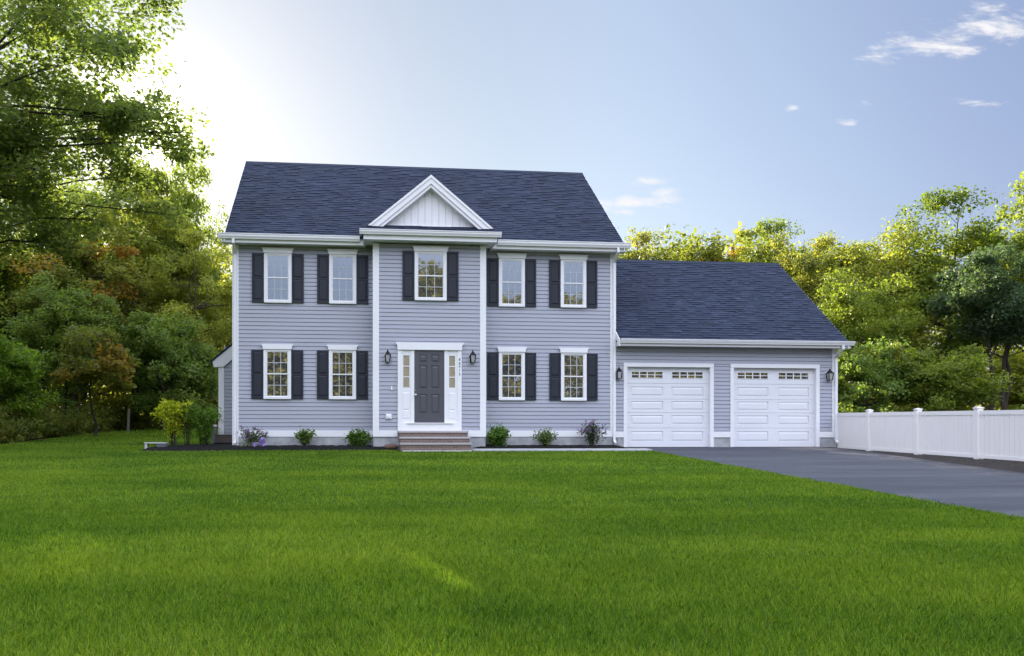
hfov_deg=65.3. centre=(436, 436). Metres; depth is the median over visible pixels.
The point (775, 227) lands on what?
leafy tree
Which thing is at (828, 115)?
sky
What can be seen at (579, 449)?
walkway
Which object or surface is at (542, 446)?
mulch bed
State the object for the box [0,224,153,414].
leafy tree
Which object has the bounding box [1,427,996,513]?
ground
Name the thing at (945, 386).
bushy tree
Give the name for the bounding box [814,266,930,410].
leafy tree
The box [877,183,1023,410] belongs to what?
leafy tree
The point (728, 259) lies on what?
slender tree
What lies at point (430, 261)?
window
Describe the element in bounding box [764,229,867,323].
slender tree
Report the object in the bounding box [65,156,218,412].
leafy tree
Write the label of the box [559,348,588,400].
window
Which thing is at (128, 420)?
wooden post
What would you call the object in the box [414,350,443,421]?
front door
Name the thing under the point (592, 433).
flowering shrub
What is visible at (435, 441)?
front steps
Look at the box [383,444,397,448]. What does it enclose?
garden rock
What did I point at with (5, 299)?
leafy tree
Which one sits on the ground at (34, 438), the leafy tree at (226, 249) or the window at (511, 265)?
the leafy tree at (226, 249)
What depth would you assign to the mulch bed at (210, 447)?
22.55 m
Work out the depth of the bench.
22.45 m
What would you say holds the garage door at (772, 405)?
in the house
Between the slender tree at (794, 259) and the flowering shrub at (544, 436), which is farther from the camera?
the slender tree at (794, 259)
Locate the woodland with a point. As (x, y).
(104, 394)
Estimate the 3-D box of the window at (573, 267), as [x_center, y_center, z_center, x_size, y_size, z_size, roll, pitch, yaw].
[4.201,-4.761,24.287,0.920,1.613,0.080,0,0,-6]
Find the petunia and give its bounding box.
[232,437,266,446]
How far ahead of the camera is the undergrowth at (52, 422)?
30.34 m
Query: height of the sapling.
4.593 m
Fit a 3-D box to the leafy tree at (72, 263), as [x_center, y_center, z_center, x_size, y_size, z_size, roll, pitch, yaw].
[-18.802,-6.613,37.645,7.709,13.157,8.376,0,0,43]
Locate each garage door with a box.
[623,363,713,446]
[730,364,819,446]
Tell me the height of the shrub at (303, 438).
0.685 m
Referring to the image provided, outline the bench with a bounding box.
[144,442,167,448]
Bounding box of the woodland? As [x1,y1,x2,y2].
[0,221,1023,427]
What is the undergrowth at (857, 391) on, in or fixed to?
on the ground at (34, 438)
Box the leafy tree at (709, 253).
[672,243,724,261]
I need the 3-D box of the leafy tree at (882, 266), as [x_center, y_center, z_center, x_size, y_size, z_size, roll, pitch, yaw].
[21.689,-5.496,40.453,6.828,10.860,7.418,0,0,-40]
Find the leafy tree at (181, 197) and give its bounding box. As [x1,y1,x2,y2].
[97,146,230,425]
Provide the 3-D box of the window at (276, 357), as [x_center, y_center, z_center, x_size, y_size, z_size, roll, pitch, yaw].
[-4.683,-1.919,23.380,0.920,1.613,0.080,0,0,-6]
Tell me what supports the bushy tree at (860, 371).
on the ground at (34, 438)
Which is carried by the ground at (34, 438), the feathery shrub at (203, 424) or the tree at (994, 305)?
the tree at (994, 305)
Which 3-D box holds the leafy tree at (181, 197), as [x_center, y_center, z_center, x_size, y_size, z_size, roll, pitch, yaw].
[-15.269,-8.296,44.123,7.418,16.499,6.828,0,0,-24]
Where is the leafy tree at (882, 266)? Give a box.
[792,215,948,408]
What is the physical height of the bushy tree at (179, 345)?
5.736 m
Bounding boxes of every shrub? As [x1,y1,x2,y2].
[150,398,199,444]
[172,401,201,444]
[182,404,224,444]
[237,425,268,445]
[293,425,316,445]
[343,426,372,446]
[485,423,510,446]
[530,428,558,445]
[576,419,606,445]
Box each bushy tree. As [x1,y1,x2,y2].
[0,328,61,420]
[112,309,219,429]
[135,344,217,426]
[838,336,931,412]
[875,342,1015,411]
[960,349,1023,409]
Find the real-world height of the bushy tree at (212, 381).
4.404 m
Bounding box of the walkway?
[472,448,652,451]
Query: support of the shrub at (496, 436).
on the mulch bed at (542, 446)
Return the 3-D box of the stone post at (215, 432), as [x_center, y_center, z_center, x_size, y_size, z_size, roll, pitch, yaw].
[-7.217,-0.095,25.801,0.184,0.650,0.184,0,0,-6]
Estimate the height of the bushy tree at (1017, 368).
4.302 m
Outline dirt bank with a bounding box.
[858,450,1023,472]
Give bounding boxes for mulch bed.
[142,444,395,450]
[471,445,624,449]
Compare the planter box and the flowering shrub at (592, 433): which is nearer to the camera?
the flowering shrub at (592, 433)
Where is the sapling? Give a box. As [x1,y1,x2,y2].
[50,321,142,435]
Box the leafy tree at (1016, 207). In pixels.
[976,171,1023,350]
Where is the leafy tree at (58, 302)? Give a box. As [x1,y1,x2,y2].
[0,270,131,419]
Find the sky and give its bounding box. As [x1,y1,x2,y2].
[0,0,1023,406]
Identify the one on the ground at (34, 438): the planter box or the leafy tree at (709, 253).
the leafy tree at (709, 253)
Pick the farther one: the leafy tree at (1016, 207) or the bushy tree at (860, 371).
the leafy tree at (1016, 207)
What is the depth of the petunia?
22.75 m
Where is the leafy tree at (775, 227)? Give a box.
[732,214,823,303]
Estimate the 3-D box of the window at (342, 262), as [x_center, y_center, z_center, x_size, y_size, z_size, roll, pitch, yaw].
[-2.778,-4.759,23.575,0.920,1.613,0.080,0,0,-6]
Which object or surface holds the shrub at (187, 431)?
on the mulch bed at (210, 447)
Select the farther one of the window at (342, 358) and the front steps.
the window at (342, 358)
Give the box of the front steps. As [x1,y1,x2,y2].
[398,431,471,451]
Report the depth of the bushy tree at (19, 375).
27.02 m
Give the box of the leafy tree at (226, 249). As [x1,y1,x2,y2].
[107,218,231,357]
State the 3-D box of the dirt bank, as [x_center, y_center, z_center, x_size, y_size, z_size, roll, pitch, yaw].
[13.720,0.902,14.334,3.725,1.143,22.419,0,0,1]
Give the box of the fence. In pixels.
[837,406,1023,460]
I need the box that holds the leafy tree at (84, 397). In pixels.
[29,234,146,420]
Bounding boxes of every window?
[261,344,292,398]
[262,247,293,302]
[327,249,357,303]
[327,345,357,398]
[412,246,448,300]
[497,253,526,306]
[497,347,526,399]
[558,254,588,307]
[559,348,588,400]
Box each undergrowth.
[0,394,166,443]
[838,382,1023,412]
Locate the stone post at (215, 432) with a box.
[211,424,217,442]
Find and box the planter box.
[214,434,231,443]
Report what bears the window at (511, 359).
in the house
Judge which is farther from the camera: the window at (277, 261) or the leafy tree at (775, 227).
the leafy tree at (775, 227)
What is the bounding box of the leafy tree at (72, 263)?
[0,175,149,411]
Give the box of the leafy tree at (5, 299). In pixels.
[0,211,41,348]
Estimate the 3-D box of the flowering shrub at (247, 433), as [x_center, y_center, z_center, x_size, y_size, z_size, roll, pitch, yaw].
[-5.313,0.009,22.925,0.962,0.687,0.760,0,0,10]
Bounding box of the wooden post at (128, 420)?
[127,409,129,432]
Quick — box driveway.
[625,447,1023,516]
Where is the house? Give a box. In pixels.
[210,161,855,448]
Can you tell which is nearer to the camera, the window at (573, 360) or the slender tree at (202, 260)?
the window at (573, 360)
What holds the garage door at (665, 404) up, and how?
in the house
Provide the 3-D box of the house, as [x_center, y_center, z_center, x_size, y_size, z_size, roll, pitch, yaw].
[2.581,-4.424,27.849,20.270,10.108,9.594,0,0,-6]
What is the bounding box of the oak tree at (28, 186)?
[0,0,214,265]
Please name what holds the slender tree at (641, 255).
on the ground at (34, 438)
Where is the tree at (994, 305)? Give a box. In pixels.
[921,241,1023,409]
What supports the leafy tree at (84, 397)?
on the ground at (34, 438)
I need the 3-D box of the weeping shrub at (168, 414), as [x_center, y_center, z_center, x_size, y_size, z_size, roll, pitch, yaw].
[-7.731,-0.420,23.303,1.501,1.491,1.212,0,0,-6]
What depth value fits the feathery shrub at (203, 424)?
23.25 m
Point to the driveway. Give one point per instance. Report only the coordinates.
(999, 491)
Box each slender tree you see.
[134,223,231,427]
[618,226,673,259]
[679,232,760,262]
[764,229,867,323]
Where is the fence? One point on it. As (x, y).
(978, 432)
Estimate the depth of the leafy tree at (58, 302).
32.20 m
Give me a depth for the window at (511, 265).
24.11 m

